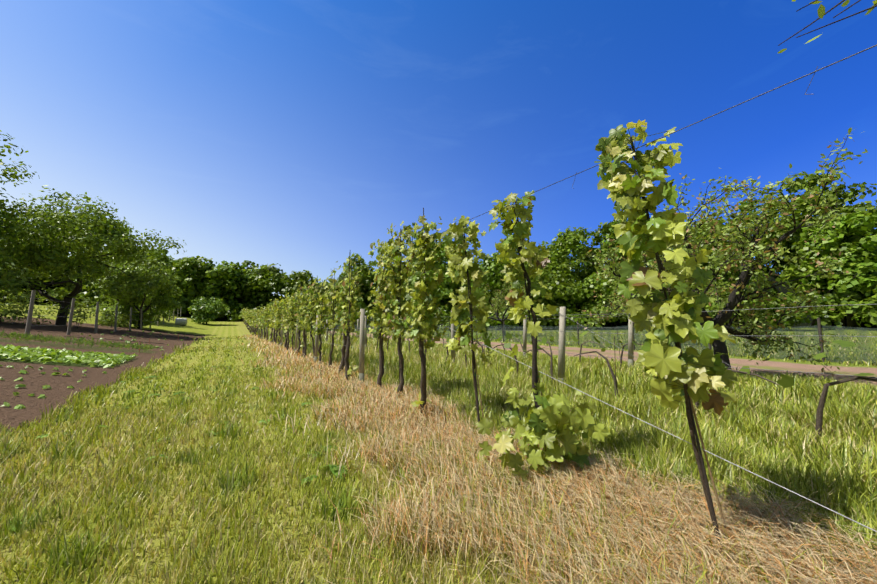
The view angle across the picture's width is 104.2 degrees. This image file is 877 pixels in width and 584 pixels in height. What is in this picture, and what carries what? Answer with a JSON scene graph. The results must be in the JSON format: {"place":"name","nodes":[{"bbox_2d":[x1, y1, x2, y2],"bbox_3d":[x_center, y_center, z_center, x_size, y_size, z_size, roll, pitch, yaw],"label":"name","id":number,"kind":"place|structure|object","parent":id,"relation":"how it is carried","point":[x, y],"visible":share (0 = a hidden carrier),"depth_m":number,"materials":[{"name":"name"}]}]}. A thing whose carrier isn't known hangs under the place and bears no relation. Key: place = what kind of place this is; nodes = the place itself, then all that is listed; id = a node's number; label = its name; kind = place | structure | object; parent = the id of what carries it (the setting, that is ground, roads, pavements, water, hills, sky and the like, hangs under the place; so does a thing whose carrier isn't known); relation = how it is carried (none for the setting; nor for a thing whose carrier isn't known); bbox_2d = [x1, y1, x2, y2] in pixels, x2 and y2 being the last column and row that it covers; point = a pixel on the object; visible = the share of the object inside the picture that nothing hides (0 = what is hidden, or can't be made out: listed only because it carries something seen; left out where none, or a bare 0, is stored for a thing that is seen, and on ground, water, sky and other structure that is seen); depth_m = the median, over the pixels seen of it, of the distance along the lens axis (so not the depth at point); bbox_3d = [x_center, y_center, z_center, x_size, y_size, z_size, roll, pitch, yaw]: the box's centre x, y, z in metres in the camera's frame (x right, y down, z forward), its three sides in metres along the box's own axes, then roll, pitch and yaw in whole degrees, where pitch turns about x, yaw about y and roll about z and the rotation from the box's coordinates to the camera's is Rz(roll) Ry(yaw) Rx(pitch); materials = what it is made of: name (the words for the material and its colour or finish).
{"place":"outdoors","nodes":[
{"label":"outdoors","id":0,"kind":"place"},
{"bbox_2d":[0,330,876,583],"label":"grass","id":1,"kind":"structure","parent":0,"point":[664,469],"depth_m":2.50,"materials":[{"name":"green plant"}]},
{"bbox_2d":[0,301,876,583],"bbox_3d":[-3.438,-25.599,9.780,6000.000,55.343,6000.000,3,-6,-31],"label":"ground","id":2,"kind":"structure","parent":0,"point":[35,381],"depth_m":5.09,"materials":[{"name":"green plant"}]},
{"bbox_2d":[0,329,197,408],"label":"vegetable plants","id":3,"kind":"object","parent":2,"relation":"on","point":[64,355],"visible":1,"depth_m":10.17,"materials":[{"name":"green plant"}]},
{"bbox_2d":[24,290,180,337],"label":"fence posts","id":4,"kind":"object","parent":2,"relation":"on","point":[30,314],"visible":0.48,"depth_m":18.34,"materials":[{"name":"grey wood"}]},
{"bbox_2d":[34,298,180,325],"bbox_3d":[-31.217,2.176,37.079,0.009,2.785,52.800,3,-6,-31],"label":"wire fence","id":5,"kind":"object","parent":4,"relation":"attached to","point":[82,309],"visible":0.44,"depth_m":17.30,"materials":[{"name":"grey metal"}]},
{"bbox_2d":[175,318,186,325],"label":"beehive","id":6,"kind":"object","parent":2,"relation":"on","point":[181,321],"visible":0.98,"depth_m":46.12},
{"bbox_2d":[7,361,863,583],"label":"weeds","id":7,"kind":"object","parent":2,"relation":"on","point":[333,470],"visible":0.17,"depth_m":3.06,"materials":[{"name":"green plant"}]},
{"bbox_2d":[245,307,633,383],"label":"trellis posts","id":8,"kind":"object","parent":2,"relation":"on","point":[561,349],"visible":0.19,"depth_m":8.57,"materials":[{"name":"grey wood"}]},
{"bbox_2d":[280,45,876,531],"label":"trellis wires","id":9,"kind":"object","parent":8,"relation":"attached to","point":[702,311],"visible":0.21,"depth_m":2.63,"materials":[{"name":"grey metal"}]},
{"bbox_2d":[7,276,876,328],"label":"forest interior","id":10,"kind":"object","parent":2,"relation":"on","point":[784,290],"depth_m":43.56,"materials":[{"name":"green plant"}]},
{"bbox_2d":[294,137,721,551],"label":"vine stakes","id":11,"kind":"object","parent":2,"relation":"on","point":[694,427],"visible":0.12,"depth_m":2.95,"materials":[{"name":"brown wood"}]},
{"bbox_2d":[285,120,738,498],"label":"vine leaves","id":12,"kind":"object","parent":2,"relation":"on","point":[658,353],"visible":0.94,"depth_m":2.55,"materials":[{"name":"green plant"}]},
{"bbox_2d":[241,294,873,387],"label":"shrubs","id":13,"kind":"object","parent":2,"relation":"on","point":[271,313],"visible":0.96,"depth_m":15.82,"materials":[{"name":"green plant"}]},
{"bbox_2d":[243,124,876,552],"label":"grapevines","id":14,"kind":"object","parent":2,"relation":"on","point":[347,344],"visible":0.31,"depth_m":4.29,"materials":[{"name":"green plant"}]},
{"bbox_2d":[777,0,876,53],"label":"branch","id":15,"kind":"object","parent":14,"relation":"on","point":[833,17],"depth_m":2.27,"materials":[{"name":"green plant"}]},
{"bbox_2d":[330,318,824,361],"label":"fence posts","id":16,"kind":"object","parent":2,"relation":"on","point":[819,331],"visible":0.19,"depth_m":11.02,"materials":[{"name":"wood"}]},
{"bbox_2d":[466,219,728,543],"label":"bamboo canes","id":17,"kind":"object","parent":2,"relation":"on","point":[708,465],"visible":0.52,"depth_m":1.89,"materials":[{"name":"brown wood"}]},
{"bbox_2d":[328,324,876,364],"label":"netting fence","id":18,"kind":"object","parent":2,"relation":"on","point":[863,351],"visible":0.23,"depth_m":12.12,"materials":[{"name":"grey metal"}]},
{"bbox_2d":[0,0,876,296],"label":"sky","id":19,"kind":"structure","parent":0,"point":[291,134],"materials":[{"name":"blue"}]}
]}

